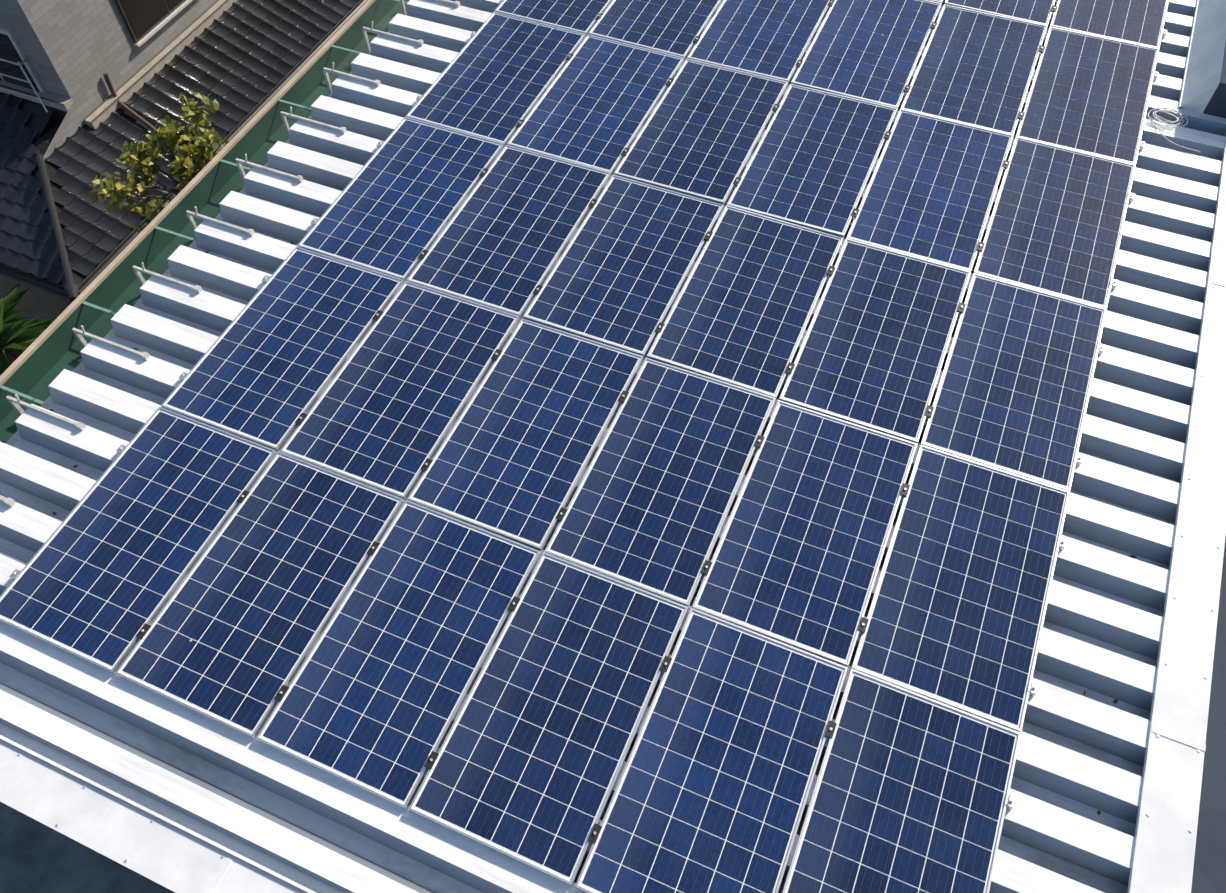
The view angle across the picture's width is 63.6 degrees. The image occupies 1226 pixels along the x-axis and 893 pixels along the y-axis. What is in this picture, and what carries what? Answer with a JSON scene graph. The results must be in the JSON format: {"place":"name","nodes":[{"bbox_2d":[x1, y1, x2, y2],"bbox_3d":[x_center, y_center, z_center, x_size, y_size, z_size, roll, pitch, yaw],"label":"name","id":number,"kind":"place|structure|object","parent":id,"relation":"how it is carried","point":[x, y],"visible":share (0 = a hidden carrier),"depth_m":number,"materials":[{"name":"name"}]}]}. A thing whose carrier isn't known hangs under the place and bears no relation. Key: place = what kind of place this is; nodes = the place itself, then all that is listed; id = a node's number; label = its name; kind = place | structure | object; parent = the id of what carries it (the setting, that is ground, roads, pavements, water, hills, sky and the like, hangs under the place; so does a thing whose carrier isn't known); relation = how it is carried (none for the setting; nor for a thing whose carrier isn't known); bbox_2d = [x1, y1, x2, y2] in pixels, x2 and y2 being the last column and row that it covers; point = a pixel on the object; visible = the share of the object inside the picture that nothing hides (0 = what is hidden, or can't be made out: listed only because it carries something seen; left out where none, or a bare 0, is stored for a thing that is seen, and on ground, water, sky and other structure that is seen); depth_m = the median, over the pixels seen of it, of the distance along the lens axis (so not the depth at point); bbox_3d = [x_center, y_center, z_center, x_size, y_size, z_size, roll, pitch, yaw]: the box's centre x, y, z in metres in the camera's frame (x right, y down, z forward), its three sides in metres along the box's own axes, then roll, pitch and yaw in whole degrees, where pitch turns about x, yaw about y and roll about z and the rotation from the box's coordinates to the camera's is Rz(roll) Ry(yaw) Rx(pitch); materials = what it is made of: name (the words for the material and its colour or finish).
{"place":"outdoors","nodes":[
{"label":"outdoors","id":0,"kind":"place"},
{"bbox_2d":[43,102,84,161],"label":"gable wall","id":1,"kind":"structure","parent":0,"point":[73,120],"depth_m":15.11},
{"bbox_2d":[0,337,174,892],"bbox_3d":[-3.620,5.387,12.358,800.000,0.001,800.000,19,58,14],"label":"ground","id":2,"kind":"structure","parent":0,"point":[19,352],"depth_m":12.73,"materials":[{"name":"soil"}]},
{"bbox_2d":[0,283,57,374],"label":"spiky plant","id":3,"kind":"object","parent":2,"relation":"on","point":[22,335],"depth_m":13.84,"materials":[{"name":"green plant"}]},
{"bbox_2d":[0,138,71,322],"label":"neighbour ground floor walls","id":4,"kind":"structure","parent":2,"relation":"on","point":[46,305],"depth_m":16.50,"materials":[{"name":"grey"}]},
{"bbox_2d":[0,0,356,283],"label":"tiled roof","id":5,"kind":"structure","parent":4,"relation":"on","point":[238,59],"depth_m":15.51,"materials":[{"name":"black tile"}]},
{"bbox_2d":[36,154,78,299],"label":"neighbour hip ridge tiles","id":6,"kind":"object","parent":5,"relation":"on","point":[71,288],"visible":1,"depth_m":14.43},
{"bbox_2d":[0,0,216,137],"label":"upper walls","id":7,"kind":"structure","parent":2,"relation":"on","point":[75,50],"depth_m":15.00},
{"bbox_2d":[0,27,50,116],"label":"balcony railing","id":8,"kind":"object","parent":7,"relation":"in","point":[16,68],"depth_m":14.83,"materials":[{"name":"grey metal"}]},
{"bbox_2d":[0,0,227,121],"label":"neighbour flashing edges","id":9,"kind":"object","parent":7,"relation":"attached to","point":[146,72],"visible":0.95,"depth_m":15.99,"materials":[{"name":"beige metal"}]},
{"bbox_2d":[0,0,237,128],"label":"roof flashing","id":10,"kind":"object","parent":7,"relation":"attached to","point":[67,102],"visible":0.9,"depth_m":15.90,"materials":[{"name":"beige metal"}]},
{"bbox_2d":[103,73,181,156],"bbox_3d":[-7.236,-5.022,15.520,1.800,1.120,0.206,37,64,23],"label":"neighbour downpipe","id":11,"kind":"object","parent":7,"relation":"attached to","point":[124,106],"visible":0.46,"depth_m":15.65,"materials":[{"name":"metal"}]},
{"bbox_2d":[115,0,192,46],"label":"neighbour window","id":12,"kind":"structure","parent":7,"relation":"attached to","point":[145,20],"depth_m":15.80,"materials":[{"name":"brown metal"}]},
{"bbox_2d":[5,12,406,445],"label":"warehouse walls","id":13,"kind":"structure","parent":2,"relation":"on","point":[46,404],"depth_m":7.38,"materials":[{"name":"metal"}]},
{"bbox_2d":[0,802,173,892],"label":"gable canopy roof","id":14,"kind":"structure","parent":13,"relation":"attached to","point":[36,856],"depth_m":6.71,"materials":[{"name":"grey metal"}]},
{"bbox_2d":[0,739,306,892],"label":"gable verge flashing","id":15,"kind":"object","parent":13,"relation":"on","point":[156,850],"visible":1,"depth_m":5.23,"materials":[{"name":"white metal"}]},
{"bbox_2d":[18,753,296,892],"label":"gable verge rivets","id":16,"kind":"object","parent":15,"relation":"on","point":[126,860],"visible":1,"depth_m":5.26,"materials":[{"name":"silver metal"}]},
{"bbox_2d":[0,0,407,403],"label":"metal brackets","id":17,"kind":"object","parent":13,"relation":"attached to","point":[113,312],"visible":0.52,"depth_m":8.12,"materials":[{"name":"metal"}]},
{"bbox_2d":[0,0,409,442],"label":"box gutter","id":18,"kind":"object","parent":13,"relation":"attached to","point":[43,366],"depth_m":8.38,"materials":[{"name":"green metal"}]},
{"bbox_2d":[0,0,375,386],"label":"gutter fascia rim","id":19,"kind":"object","parent":18,"relation":"attached to","point":[41,339],"depth_m":8.29,"materials":[{"name":"beige metal"}]},
{"bbox_2d":[0,0,459,506],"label":"bracket rods","id":20,"kind":"object","parent":13,"relation":"on","point":[16,402],"visible":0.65,"depth_m":7.86,"materials":[{"name":"white paint"}]},
{"bbox_2d":[88,91,230,233],"bbox_3d":[-4.738,-1.569,13.193,1.965,6.505,2.089,-28,60,-17],"label":"tree","id":21,"kind":"object","parent":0,"point":[200,150],"depth_m":10.81,"materials":[{"name":"green plant"}]},
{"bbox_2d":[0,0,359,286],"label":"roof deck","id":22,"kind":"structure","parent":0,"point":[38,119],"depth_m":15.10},
{"bbox_2d":[0,0,367,301],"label":"neighbour eave gutters","id":23,"kind":"object","parent":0,"point":[87,281],"visible":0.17,"depth_m":15.21,"materials":[{"name":"metal"}]},
{"bbox_2d":[0,0,1225,892],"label":"corrugated metal roof","id":24,"kind":"structure","parent":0,"point":[309,828],"depth_m":6.15,"materials":[{"name":"white metal"}]},
{"bbox_2d":[11,4,406,446],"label":"rib end closures","id":25,"kind":"object","parent":24,"relation":"attached to","point":[83,368],"visible":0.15,"depth_m":7.70,"materials":[{"name":"white paint"}]},
{"bbox_2d":[0,0,1168,892],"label":"solar panel frames","id":26,"kind":"structure","parent":24,"relation":"on","point":[402,498],"depth_m":6.60,"materials":[{"name":"silver metal"}]},
{"bbox_2d":[0,0,1166,892],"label":"solar cell gridlines","id":27,"kind":"object","parent":26,"relation":"in","point":[651,444],"visible":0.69,"depth_m":6.47,"materials":[{"name":"silver metal"}]},
{"bbox_2d":[0,0,1165,892],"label":"solar panel cells","id":28,"kind":"object","parent":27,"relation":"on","point":[570,633],"visible":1,"depth_m":6.48,"materials":[{"name":"blue glass"}]},
{"bbox_2d":[3,0,1162,892],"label":"pv busbars","id":29,"kind":"object","parent":28,"relation":"on","point":[645,435],"visible":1,"depth_m":6.48,"materials":[{"name":"silver metal"}]},
{"bbox_2d":[9,1,1166,834],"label":"panel end clamps","id":30,"kind":"object","parent":26,"relation":"attached to","point":[1009,799],"visible":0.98,"depth_m":6.88,"materials":[{"name":"silver metal"}]},
{"bbox_2d":[136,0,1056,842],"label":"panel mid clamps","id":31,"kind":"object","parent":26,"relation":"attached to","point":[516,600],"visible":1,"depth_m":6.51,"materials":[{"name":"silver metal"}]},
{"bbox_2d":[49,13,1136,814],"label":"roof screws","id":32,"kind":"object","parent":24,"relation":"on","point":[293,243],"visible":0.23,"depth_m":6.50,"materials":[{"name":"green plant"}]},
{"bbox_2d":[1146,104,1204,151],"bbox_3d":[5.058,-2.714,8.092,1.185,0.312,0.590,1,56,2],"label":"cable coil","id":33,"kind":"object","parent":24,"relation":"on","point":[1164,122],"visible":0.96,"depth_m":8.29,"materials":[{"name":"white plastic"}]},
{"bbox_2d":[1127,0,1225,892],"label":"ridge flashing","id":34,"kind":"object","parent":24,"relation":"on","point":[1164,851],"visible":0.95,"depth_m":5.86,"materials":[{"name":"white metal"}]},
{"bbox_2d":[1147,207,1225,832],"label":"coping screws","id":35,"kind":"object","parent":34,"relation":"on","point":[1167,663],"visible":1,"depth_m":5.81,"materials":[{"name":"silver metal"}]},
{"bbox_2d":[1191,43,1225,892],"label":"dark roof","id":36,"kind":"structure","parent":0,"point":[1209,871],"depth_m":5.30,"materials":[{"name":"grey metal"}]}
]}

